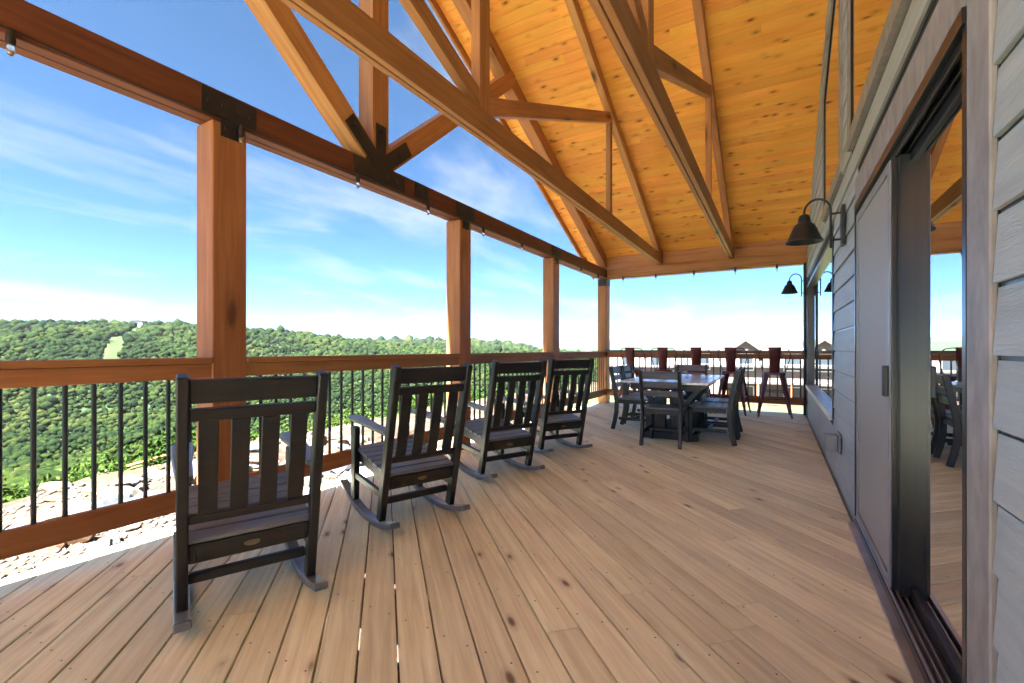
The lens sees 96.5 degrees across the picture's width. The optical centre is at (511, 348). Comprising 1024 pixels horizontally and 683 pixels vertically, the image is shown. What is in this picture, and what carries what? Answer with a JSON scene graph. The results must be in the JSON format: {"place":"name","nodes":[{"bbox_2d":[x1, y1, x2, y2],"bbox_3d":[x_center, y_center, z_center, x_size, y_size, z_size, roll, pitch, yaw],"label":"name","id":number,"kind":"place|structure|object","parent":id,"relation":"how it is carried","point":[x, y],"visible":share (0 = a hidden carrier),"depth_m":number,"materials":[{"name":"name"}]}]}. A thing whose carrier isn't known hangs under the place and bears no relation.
{"place":"outdoors","nodes":[
{"label":"outdoors","id":0,"kind":"place"},
{"bbox_2d":[0,327,802,682],"bbox_3d":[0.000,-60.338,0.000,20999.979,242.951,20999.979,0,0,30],"label":"ground","id":1,"kind":"structure","parent":0,"point":[112,347],"depth_m":19.86,"materials":[{"name":"white stone"}]},
{"bbox_2d":[3,522,11,529],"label":"rock","id":2,"kind":"object","parent":1,"relation":"on","point":[6,525],"visible":0.51,"depth_m":7.95,"materials":[{"name":"white stone"}]},
{"bbox_2d":[5,504,24,511],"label":"rock","id":3,"kind":"object","parent":1,"relation":"on","point":[14,507],"visible":0.98,"depth_m":8.79,"materials":[{"name":"white stone"}]},
{"bbox_2d":[5,518,43,529],"bbox_3d":[-7.951,3.035,7.274,0.820,0.403,0.734,-15,19,-17],"label":"rock","id":4,"kind":"object","parent":1,"relation":"on","point":[22,523],"visible":0.14,"depth_m":7.36,"materials":[{"name":"white stone"}]},
{"bbox_2d":[27,512,61,520],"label":"rock","id":5,"kind":"object","parent":1,"relation":"on","point":[47,516],"visible":0.25,"depth_m":8.14,"materials":[{"name":"white stone"}]},
{"bbox_2d":[38,481,61,490],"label":"rock","id":6,"kind":"object","parent":1,"relation":"on","point":[52,484],"visible":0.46,"depth_m":9.72,"materials":[{"name":"white stone"}]},
{"bbox_2d":[43,495,61,502],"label":"rock","id":7,"kind":"object","parent":1,"relation":"on","point":[52,499],"visible":0.89,"depth_m":9.10,"materials":[{"name":"white stone"}]},
{"bbox_2d":[39,481,68,491],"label":"rock","id":8,"kind":"object","parent":1,"relation":"on","point":[43,487],"visible":0.51,"depth_m":9.66,"materials":[{"name":"white stone"}]},
{"bbox_2d":[48,543,65,549],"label":"rock","id":9,"kind":"object","parent":1,"relation":"on","point":[62,546],"visible":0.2,"depth_m":6.83,"materials":[{"name":"beige stone"}]},
{"bbox_2d":[51,499,87,512],"bbox_3d":[-8.432,3.056,8.632,0.480,0.299,0.654,17,24,34],"label":"rock","id":10,"kind":"object","parent":1,"relation":"on","point":[70,508],"visible":0.34,"depth_m":8.54,"materials":[{"name":"white stone"}]},
{"bbox_2d":[56,500,83,514],"bbox_3d":[-8.339,3.060,8.719,0.509,0.344,0.558,5,-7,-25],"label":"rock","id":11,"kind":"object","parent":1,"relation":"on","point":[76,505],"visible":0.38,"depth_m":8.63,"materials":[{"name":"white stone"}]},
{"bbox_2d":[66,534,95,545],"bbox_3d":[-6.881,2.984,7.104,0.704,0.302,0.396,-19,14,-25],"label":"rock","id":12,"kind":"object","parent":1,"relation":"on","point":[83,540],"visible":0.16,"depth_m":7.05,"materials":[{"name":"brown stone"}]},
{"bbox_2d":[3,451,161,502],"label":"bushes","id":13,"kind":"object","parent":1,"relation":"on","point":[19,470],"visible":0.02,"depth_m":56.88,"materials":[{"name":"green plant"}]},
{"bbox_2d":[84,542,94,547],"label":"rock","id":14,"kind":"object","parent":1,"relation":"on","point":[90,544],"visible":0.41,"depth_m":6.89,"materials":[{"name":"white stone"}]},
{"bbox_2d":[82,488,97,493],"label":"rock","id":15,"kind":"object","parent":1,"relation":"on","point":[87,491],"visible":0.48,"depth_m":9.60,"materials":[{"name":"white stone"}]},
{"bbox_2d":[85,546,97,551],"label":"rock","id":16,"kind":"object","parent":1,"relation":"on","point":[88,548],"visible":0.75,"depth_m":6.77,"materials":[{"name":"white stone"}]},
{"bbox_2d":[95,537,111,548],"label":"rock","id":17,"kind":"object","parent":1,"relation":"on","point":[105,542],"visible":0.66,"depth_m":6.88,"materials":[{"name":"white stone"}]},
{"bbox_2d":[98,486,112,490],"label":"rock","id":18,"kind":"object","parent":1,"relation":"on","point":[103,488],"visible":0.35,"depth_m":9.65,"materials":[{"name":"white stone"}]},
{"bbox_2d":[83,491,133,510],"bbox_3d":[-7.841,3.078,8.920,0.818,0.458,0.431,-13,5,-33],"label":"rock","id":19,"kind":"object","parent":1,"relation":"on","point":[108,500],"visible":0.37,"depth_m":8.80,"materials":[{"name":"white stone"}]},
{"bbox_2d":[105,532,120,545],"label":"rock","id":20,"kind":"object","parent":1,"relation":"on","point":[115,536],"visible":0.52,"depth_m":7.06,"materials":[{"name":"white stone"}]},
{"bbox_2d":[97,486,141,497],"bbox_3d":[-8.125,3.007,9.490,0.785,0.280,0.475,18,-3,-15],"label":"rock","id":21,"kind":"object","parent":1,"relation":"on","point":[109,492],"visible":0.52,"depth_m":9.40,"materials":[{"name":"white stone"}]},
{"bbox_2d":[112,475,142,486],"bbox_3d":[-8.515,2.965,10.176,0.570,0.314,0.653,1,-17,-44],"label":"rock","id":22,"kind":"object","parent":1,"relation":"on","point":[128,480],"visible":0.54,"depth_m":10.02,"materials":[{"name":"white stone"}]},
{"bbox_2d":[125,523,139,531],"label":"rock","id":23,"kind":"object","parent":1,"relation":"on","point":[135,526],"visible":0.94,"depth_m":7.63,"materials":[{"name":"white stone"}]},
{"bbox_2d":[124,497,142,501],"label":"rock","id":24,"kind":"object","parent":1,"relation":"on","point":[131,498],"visible":0.08,"depth_m":8.90,"materials":[{"name":"white stone"}]},
{"bbox_2d":[129,531,140,535],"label":"rock","id":25,"kind":"object","parent":1,"relation":"on","point":[136,533],"visible":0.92,"depth_m":7.42,"materials":[{"name":"white stone"}]},
{"bbox_2d":[130,478,142,486],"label":"rock","id":26,"kind":"object","parent":1,"relation":"on","point":[135,483],"visible":0.54,"depth_m":10.02,"materials":[{"name":"white stone"}]},
{"bbox_2d":[132,318,147,326],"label":"ridge cabin","id":27,"kind":"object","parent":1,"relation":"on","point":[139,321],"visible":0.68,"depth_m":624.04,"materials":[{"name":"white"}]},
{"bbox_2d":[134,483,148,490],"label":"rock","id":28,"kind":"object","parent":1,"relation":"on","point":[139,486],"visible":0.39,"depth_m":9.81,"materials":[{"name":"white stone"}]},
{"bbox_2d":[126,454,165,466],"bbox_3d":[-9.360,2.879,11.848,0.140,0.041,1.189,0,1,8],"label":"scrap board","id":29,"kind":"object","parent":1,"relation":"on","point":[136,463],"visible":0.5,"depth_m":11.49,"materials":[{"name":"beige wood"}]},
{"bbox_2d":[134,490,165,496],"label":"rock","id":30,"kind":"object","parent":1,"relation":"on","point":[152,492],"visible":0.27,"depth_m":9.50,"materials":[{"name":"white stone"}]},
{"bbox_2d":[148,467,163,479],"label":"rock","id":31,"kind":"object","parent":1,"relation":"on","point":[154,473],"visible":0.65,"depth_m":10.69,"materials":[{"name":"white stone"}]},
{"bbox_2d":[192,468,196,483],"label":"rock","id":32,"kind":"object","parent":1,"relation":"on","point":[195,476],"visible":0.14,"depth_m":10.47,"materials":[{"name":"white stone"}]},
{"bbox_2d":[193,460,196,469],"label":"rock","id":33,"kind":"object","parent":1,"relation":"on","point":[194,464],"visible":0.08,"depth_m":11.37,"materials":[{"name":"white stone"}]},
{"bbox_2d":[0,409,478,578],"bbox_3d":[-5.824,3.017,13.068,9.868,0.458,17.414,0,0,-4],"label":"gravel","id":34,"kind":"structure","parent":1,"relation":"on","point":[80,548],"depth_m":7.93,"materials":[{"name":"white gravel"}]},
{"bbox_2d":[249,457,258,464],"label":"rock","id":35,"kind":"object","parent":1,"relation":"on","point":[254,461],"visible":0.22,"depth_m":12.03,"materials":[{"name":"white stone"}]},
{"bbox_2d":[250,442,258,451],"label":"rock","id":36,"kind":"object","parent":1,"relation":"on","point":[254,447],"visible":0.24,"depth_m":12.96,"materials":[{"name":"white stone"}]},
{"bbox_2d":[3,368,579,503],"bbox_3d":[-21.542,9.790,54.906,66.134,17.113,70.953,0,0,30],"label":"scrub","id":37,"kind":"object","parent":1,"relation":"on","point":[113,465],"visible":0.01,"depth_m":12.06,"materials":[{"name":"green plant"}]},
{"bbox_2d":[0,318,596,461],"bbox_3d":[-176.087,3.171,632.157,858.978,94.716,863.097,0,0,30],"label":"hillside forest","id":38,"kind":"object","parent":1,"relation":"on","point":[49,339],"visible":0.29,"depth_m":358.71,"materials":[{"name":"green plant"}]},
{"bbox_2d":[304,473,322,484],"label":"rock","id":39,"kind":"object","parent":1,"relation":"on","point":[306,480],"visible":0.06,"depth_m":10.16,"materials":[{"name":"white stone"}]},
{"bbox_2d":[322,470,332,475],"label":"rock","id":40,"kind":"object","parent":1,"relation":"on","point":[327,472],"visible":0.22,"depth_m":10.80,"materials":[{"name":"white stone"}]},
{"bbox_2d":[324,447,338,452],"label":"rock","id":41,"kind":"object","parent":1,"relation":"on","point":[333,449],"visible":0.25,"depth_m":13.05,"materials":[{"name":"white stone"}]},
{"bbox_2d":[331,442,338,448],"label":"rock","id":42,"kind":"object","parent":1,"relation":"on","point":[333,444],"visible":0.37,"depth_m":13.91,"materials":[{"name":"white stone"}]},
{"bbox_2d":[326,439,348,445],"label":"rock","id":43,"kind":"object","parent":1,"relation":"on","point":[345,441],"visible":0.35,"depth_m":14.35,"materials":[{"name":"white stone"}]},
{"bbox_2d":[336,443,349,448],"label":"rock","id":44,"kind":"object","parent":1,"relation":"on","point":[345,446],"visible":0.49,"depth_m":13.80,"materials":[{"name":"white stone"}]},
{"bbox_2d":[331,462,363,473],"bbox_3d":[-4.038,2.905,11.150,0.507,0.337,0.794,0,0,27],"label":"rock","id":45,"kind":"object","parent":1,"relation":"on","point":[341,470],"visible":0.22,"depth_m":10.82,"materials":[{"name":"white stone"}]},
{"bbox_2d":[345,435,369,444],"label":"rock","id":46,"kind":"object","parent":1,"relation":"on","point":[366,439],"visible":0.28,"depth_m":14.94,"materials":[{"name":"white stone"}]},
{"bbox_2d":[360,466,368,471],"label":"rock","id":47,"kind":"object","parent":1,"relation":"on","point":[362,468],"visible":0.07,"depth_m":10.29,"materials":[{"name":"white stone"}]},
{"bbox_2d":[351,334,597,351],"bbox_3d":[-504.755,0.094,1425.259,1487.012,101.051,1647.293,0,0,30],"label":"forest","id":48,"kind":"object","parent":1,"relation":"on","point":[429,340],"visible":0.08,"depth_m":1564.54,"materials":[{"name":"green plant"}]},
{"bbox_2d":[610,357,674,387],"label":"neighbour house","id":49,"kind":"structure","parent":1,"relation":"on","point":[648,364],"depth_m":62.81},
{"bbox_2d":[650,358,658,364],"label":"window","id":50,"kind":"structure","parent":49,"relation":"in","point":[654,359],"depth_m":61.65,"materials":[{"name":"white glass"}]},
{"bbox_2d":[670,340,802,397],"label":"neighbour house","id":51,"kind":"structure","parent":1,"relation":"on","point":[745,345],"depth_m":37.63,"materials":[{"name":"white"}]},
{"bbox_2d":[701,353,709,369],"bbox_3d":[16.352,1.100,39.201,1.200,1.440,0.060,0,0,24],"label":"window","id":52,"kind":"structure","parent":51,"relation":"in","point":[703,360],"depth_m":39.11,"materials":[{"name":"white glass"}]},
{"bbox_2d":[738,359,753,370],"bbox_3d":[19.365,1.100,37.855,1.200,1.440,0.060,0,0,24],"label":"window","id":53,"kind":"structure","parent":51,"relation":"in","point":[751,361],"depth_m":37.72,"materials":[{"name":"white glass"}]},
{"bbox_2d":[744,386,753,395],"bbox_3d":[19.365,3.800,37.855,1.200,1.440,0.060,0,0,24],"label":"window","id":54,"kind":"structure","parent":51,"relation":"in","point":[751,388],"depth_m":37.66,"materials":[{"name":"white glass"}]},
{"bbox_2d":[786,359,799,370],"bbox_3d":[22.377,1.100,36.508,1.200,1.440,0.060,0,0,24],"label":"window","id":55,"kind":"structure","parent":51,"relation":"in","point":[795,361],"depth_m":36.45,"materials":[{"name":"white glass"}]},
{"bbox_2d":[788,387,799,397],"bbox_3d":[22.377,3.800,36.508,1.200,1.440,0.060,0,0,24],"label":"window","id":56,"kind":"structure","parent":51,"relation":"in","point":[796,390],"depth_m":36.40,"materials":[{"name":"white glass"}]},
{"bbox_2d":[0,0,802,340],"label":"sky","id":57,"kind":"structure","parent":0,"point":[98,184],"materials":[{"name":"blue"}]},
{"bbox_2d":[803,0,1023,682],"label":"house","id":58,"kind":"structure","parent":0,"point":[913,346],"depth_m":1.71,"materials":[{"name":"grey wood"}]},
{"bbox_2d":[313,476,438,682],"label":"deck joists","id":59,"kind":"object","parent":58,"relation":"attached to","point":[394,591],"depth_m":2.29,"materials":[{"name":"brown wood"}]},
{"bbox_2d":[0,402,911,682],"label":"deck","id":60,"kind":"structure","parent":59,"relation":"on","point":[706,564],"depth_m":2.16,"materials":[{"name":"brown wood"}]},
{"bbox_2d":[197,84,256,484],"bbox_3d":[-1.890,-0.240,2.987,0.213,2.752,0.340,0,0,30],"label":"timber post","id":61,"kind":"object","parent":60,"relation":"on","point":[221,245],"visible":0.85,"depth_m":2.92,"materials":[{"name":"brown wood"}]},
{"bbox_2d":[0,357,212,559],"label":"deck railing","id":62,"kind":"object","parent":61,"relation":"attached to","point":[34,534],"visible":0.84,"depth_m":2.36,"materials":[{"name":"brown wood"}]},
{"bbox_2d":[0,0,606,279],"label":"front beam","id":63,"kind":"structure","parent":61,"relation":"attached to","point":[35,22],"depth_m":2.69,"materials":[{"name":"brown wood"}]},
{"bbox_2d":[0,24,797,281],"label":"string lights","id":64,"kind":"object","parent":63,"relation":"hanging from","point":[10,40],"visible":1,"depth_m":2.98,"materials":[{"name":"black plastic"}]},
{"bbox_2d":[244,0,606,268],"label":"gable truss","id":65,"kind":"object","parent":63,"relation":"on","point":[365,135],"visible":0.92,"depth_m":4.02,"materials":[{"name":"brown wood"}]},
{"bbox_2d":[246,354,459,476],"bbox_3d":[-1.218,0.511,4.084,0.130,0.908,2.356,0,0,30],"label":"deck railing","id":66,"kind":"object","parent":61,"relation":"attached to","point":[274,365],"visible":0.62,"depth_m":3.73,"materials":[{"name":"brown wood"}]},
{"bbox_2d":[171,370,328,633],"bbox_3d":[-1.310,0.616,2.237,0.580,1.039,0.982,0,0,-36],"label":"rocking chair","id":67,"kind":"object","parent":60,"relation":"on","point":[240,511],"visible":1,"depth_m":1.95,"materials":[{"name":"black wood"}]},
{"bbox_2d":[340,363,472,529],"bbox_3d":[-0.771,0.616,3.223,0.580,1.039,0.982,0,0,-38],"label":"rocking chair","id":68,"kind":"object","parent":60,"relation":"on","point":[416,461],"visible":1,"depth_m":2.98,"materials":[{"name":"black wood"}]},
{"bbox_2d":[1,434,860,682],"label":"deck screws","id":69,"kind":"object","parent":60,"relation":"attached to","point":[479,583],"visible":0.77,"depth_m":2.10,"materials":[{"name":"brown metal"}]},
{"bbox_2d":[446,201,474,449],"bbox_3d":[-0.601,-0.240,5.212,0.213,2.752,0.340,0,0,30],"label":"timber post","id":70,"kind":"object","parent":60,"relation":"on","point":[458,286],"visible":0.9,"depth_m":5.14,"materials":[{"name":"brown wood"}]},
{"bbox_2d":[471,352,553,420],"bbox_3d":[0.045,0.511,6.264,0.130,0.908,2.252,0,0,30],"label":"deck railing","id":71,"kind":"object","parent":70,"relation":"attached to","point":[482,358],"visible":0.39,"depth_m":5.83,"materials":[{"name":"brown wood"}]},
{"bbox_2d":[447,359,546,478],"bbox_3d":[-0.183,0.616,4.294,0.580,1.039,0.982,0,0,-34],"label":"rocking chair","id":72,"kind":"object","parent":60,"relation":"on","point":[498,433],"visible":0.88,"depth_m":4.02,"materials":[{"name":"black wood"}]},
{"bbox_2d":[543,245,560,402],"bbox_3d":[0.636,-0.240,7.348,0.213,2.752,0.340,0,0,30],"label":"timber post","id":73,"kind":"object","parent":60,"relation":"on","point":[550,305],"visible":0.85,"depth_m":7.27,"materials":[{"name":"brown wood"}]},
{"bbox_2d":[559,351,606,405],"bbox_3d":[1.311,0.511,8.450,0.130,0.908,2.368,0,0,30],"label":"deck railing","id":74,"kind":"object","parent":73,"relation":"attached to","point":[584,355],"visible":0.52,"depth_m":8.75,"materials":[{"name":"brown wood"}]},
{"bbox_2d":[516,357,594,452],"bbox_3d":[0.428,0.616,5.247,0.580,1.039,0.982,0,0,-28],"label":"rocking chair","id":75,"kind":"object","parent":60,"relation":"on","point":[555,417],"visible":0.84,"depth_m":4.94,"materials":[{"name":"black wood"}]},
{"bbox_2d":[598,279,609,402],"bbox_3d":[1.925,-0.149,9.582,0.203,2.571,0.223,0,0,30],"label":"timber post","id":76,"kind":"object","parent":60,"relation":"on","point":[603,314],"visible":0.95,"depth_m":9.49,"materials":[{"name":"brown wood"}]},
{"bbox_2d":[606,350,807,405],"bbox_3d":[3.510,0.498,8.646,3.517,0.932,0.250,0,0,30],"label":"deck railing","id":77,"kind":"object","parent":76,"relation":"attached to","point":[757,354],"visible":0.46,"depth_m":8.21,"materials":[{"name":"black metal"}]},
{"bbox_2d":[607,252,807,279],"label":"end beam","id":78,"kind":"structure","parent":76,"relation":"on","point":[792,259],"depth_m":8.47,"materials":[{"name":"brown wood"}]},
{"bbox_2d":[618,348,644,396],"bbox_3d":[2.360,0.558,8.883,0.509,1.154,0.509,0,0,33],"label":"bar stool","id":79,"kind":"object","parent":60,"relation":"on","point":[629,355],"visible":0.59,"depth_m":8.72,"materials":[{"name":"wood"}]},
{"bbox_2d":[609,365,655,428],"bbox_3d":[1.728,0.697,6.534,0.569,0.889,0.470,0,0,30],"label":"dining chair","id":80,"kind":"object","parent":60,"relation":"on","point":[625,399],"visible":0.75,"depth_m":6.44,"materials":[{"name":"black wood"}]},
{"bbox_2d":[622,364,655,423],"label":"dining chair","id":81,"kind":"object","parent":60,"relation":"on","point":[630,374],"visible":0.27,"depth_m":7.07,"materials":[{"name":"black wood"}]},
{"bbox_2d":[638,370,688,449],"bbox_3d":[1.813,0.697,5.445,0.470,0.889,0.569,0,0,30],"label":"dining chair","id":82,"kind":"object","parent":60,"relation":"on","point":[680,410],"visible":1,"depth_m":5.30,"materials":[{"name":"black wood"}]},
{"bbox_2d":[651,347,676,371],"bbox_3d":[2.864,0.558,8.615,0.509,1.154,0.509,0,0,25],"label":"bar stool","id":83,"kind":"object","parent":60,"relation":"on","point":[662,355],"visible":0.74,"depth_m":8.44,"materials":[{"name":"wood"}]},
{"bbox_2d":[620,374,723,441],"bbox_3d":[2.230,0.765,6.185,1.000,0.742,1.860,0,0,30],"label":"dining table","id":84,"kind":"object","parent":60,"relation":"on","point":[695,387],"visible":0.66,"depth_m":5.73,"materials":[{"name":"black wood"}]},
{"bbox_2d":[670,364,707,420],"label":"dining chair","id":85,"kind":"object","parent":60,"relation":"on","point":[692,367],"visible":0.27,"depth_m":7.21,"materials":[{"name":"black wood"}]},
{"bbox_2d":[683,347,710,413],"bbox_3d":[3.359,0.558,8.293,0.509,1.154,0.509,0,0,28],"label":"bar stool","id":86,"kind":"object","parent":60,"relation":"on","point":[695,355],"visible":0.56,"depth_m":8.12,"materials":[{"name":"metal"}]},
{"bbox_2d":[689,369,742,445],"bbox_3d":[2.505,0.697,5.622,0.569,0.889,0.470,0,0,30],"label":"dining chair","id":87,"kind":"object","parent":60,"relation":"on","point":[728,408],"visible":0.95,"depth_m":5.51,"materials":[{"name":"black wood"}]},
{"bbox_2d":[696,367,745,436],"bbox_3d":[2.815,0.697,6.158,0.569,0.889,0.470,0,0,30],"label":"dining chair","id":88,"kind":"object","parent":60,"relation":"on","point":[716,419],"visible":0.5,"depth_m":6.19,"materials":[{"name":"black wood"}]},
{"bbox_2d":[714,347,750,415],"bbox_3d":[3.881,0.558,8.037,0.509,1.154,0.509,0,0,36],"label":"bar stool","id":89,"kind":"object","parent":60,"relation":"on","point":[730,355],"visible":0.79,"depth_m":7.92,"materials":[{"name":"metal"}]},
{"bbox_2d":[757,347,792,418],"bbox_3d":[4.411,0.558,7.696,0.509,1.154,0.509,0,0,27],"label":"bar stool","id":90,"kind":"object","parent":60,"relation":"on","point":[774,357],"visible":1,"depth_m":7.54,"materials":[{"name":"metal"}]},
{"bbox_2d":[428,0,911,279],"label":"porch roof","id":91,"kind":"structure","parent":58,"relation":"attached to","point":[766,56],"depth_m":6.13,"materials":[{"name":"brown wood"}]},
{"bbox_2d":[280,0,662,264],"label":"roof truss","id":92,"kind":"object","parent":91,"relation":"attached to","point":[469,104],"visible":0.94,"depth_m":3.47,"materials":[{"name":"brown wood"}]},
{"bbox_2d":[588,0,733,258],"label":"roof truss","id":93,"kind":"object","parent":91,"relation":"attached to","point":[628,29],"visible":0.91,"depth_m":3.54,"materials":[{"name":"brown wood"}]},
{"bbox_2d":[781,273,807,296],"bbox_3d":[4.725,-1.060,7.664,0.383,0.394,0.256,0,0,30],"label":"wall lamp","id":94,"kind":"object","parent":58,"relation":"attached to","point":[789,287],"visible":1,"depth_m":7.62,"materials":[{"name":"black metal"}]},
{"bbox_2d":[785,198,844,247],"bbox_3d":[2.329,-0.960,3.528,0.383,0.394,0.256,0,0,30],"label":"wall lamp","id":95,"kind":"object","parent":58,"relation":"attached to","point":[804,231],"visible":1,"depth_m":3.48,"materials":[{"name":"black metal"}]},
{"bbox_2d":[806,233,834,420],"bbox_3d":[3.919,-0.198,5.854,0.090,1.700,3.990,0,0,30],"label":"window","id":96,"kind":"structure","parent":58,"relation":"in","point":[820,297],"depth_m":5.55,"materials":[{"name":"clear glass"}]},
{"bbox_2d":[822,0,843,221],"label":"window","id":97,"kind":"structure","parent":58,"relation":"in","point":[832,100],"depth_m":4.11,"materials":[{"name":"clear glass"}]},
{"bbox_2d":[847,0,911,151],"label":"window","id":98,"kind":"structure","parent":58,"relation":"in","point":[873,26],"depth_m":2.59,"materials":[{"name":"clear glass"}]},
{"bbox_2d":[848,6,966,682],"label":"sliding door","id":99,"kind":"structure","parent":58,"relation":"in","point":[908,529],"depth_m":1.84,"materials":[{"name":"metal"}]}
]}

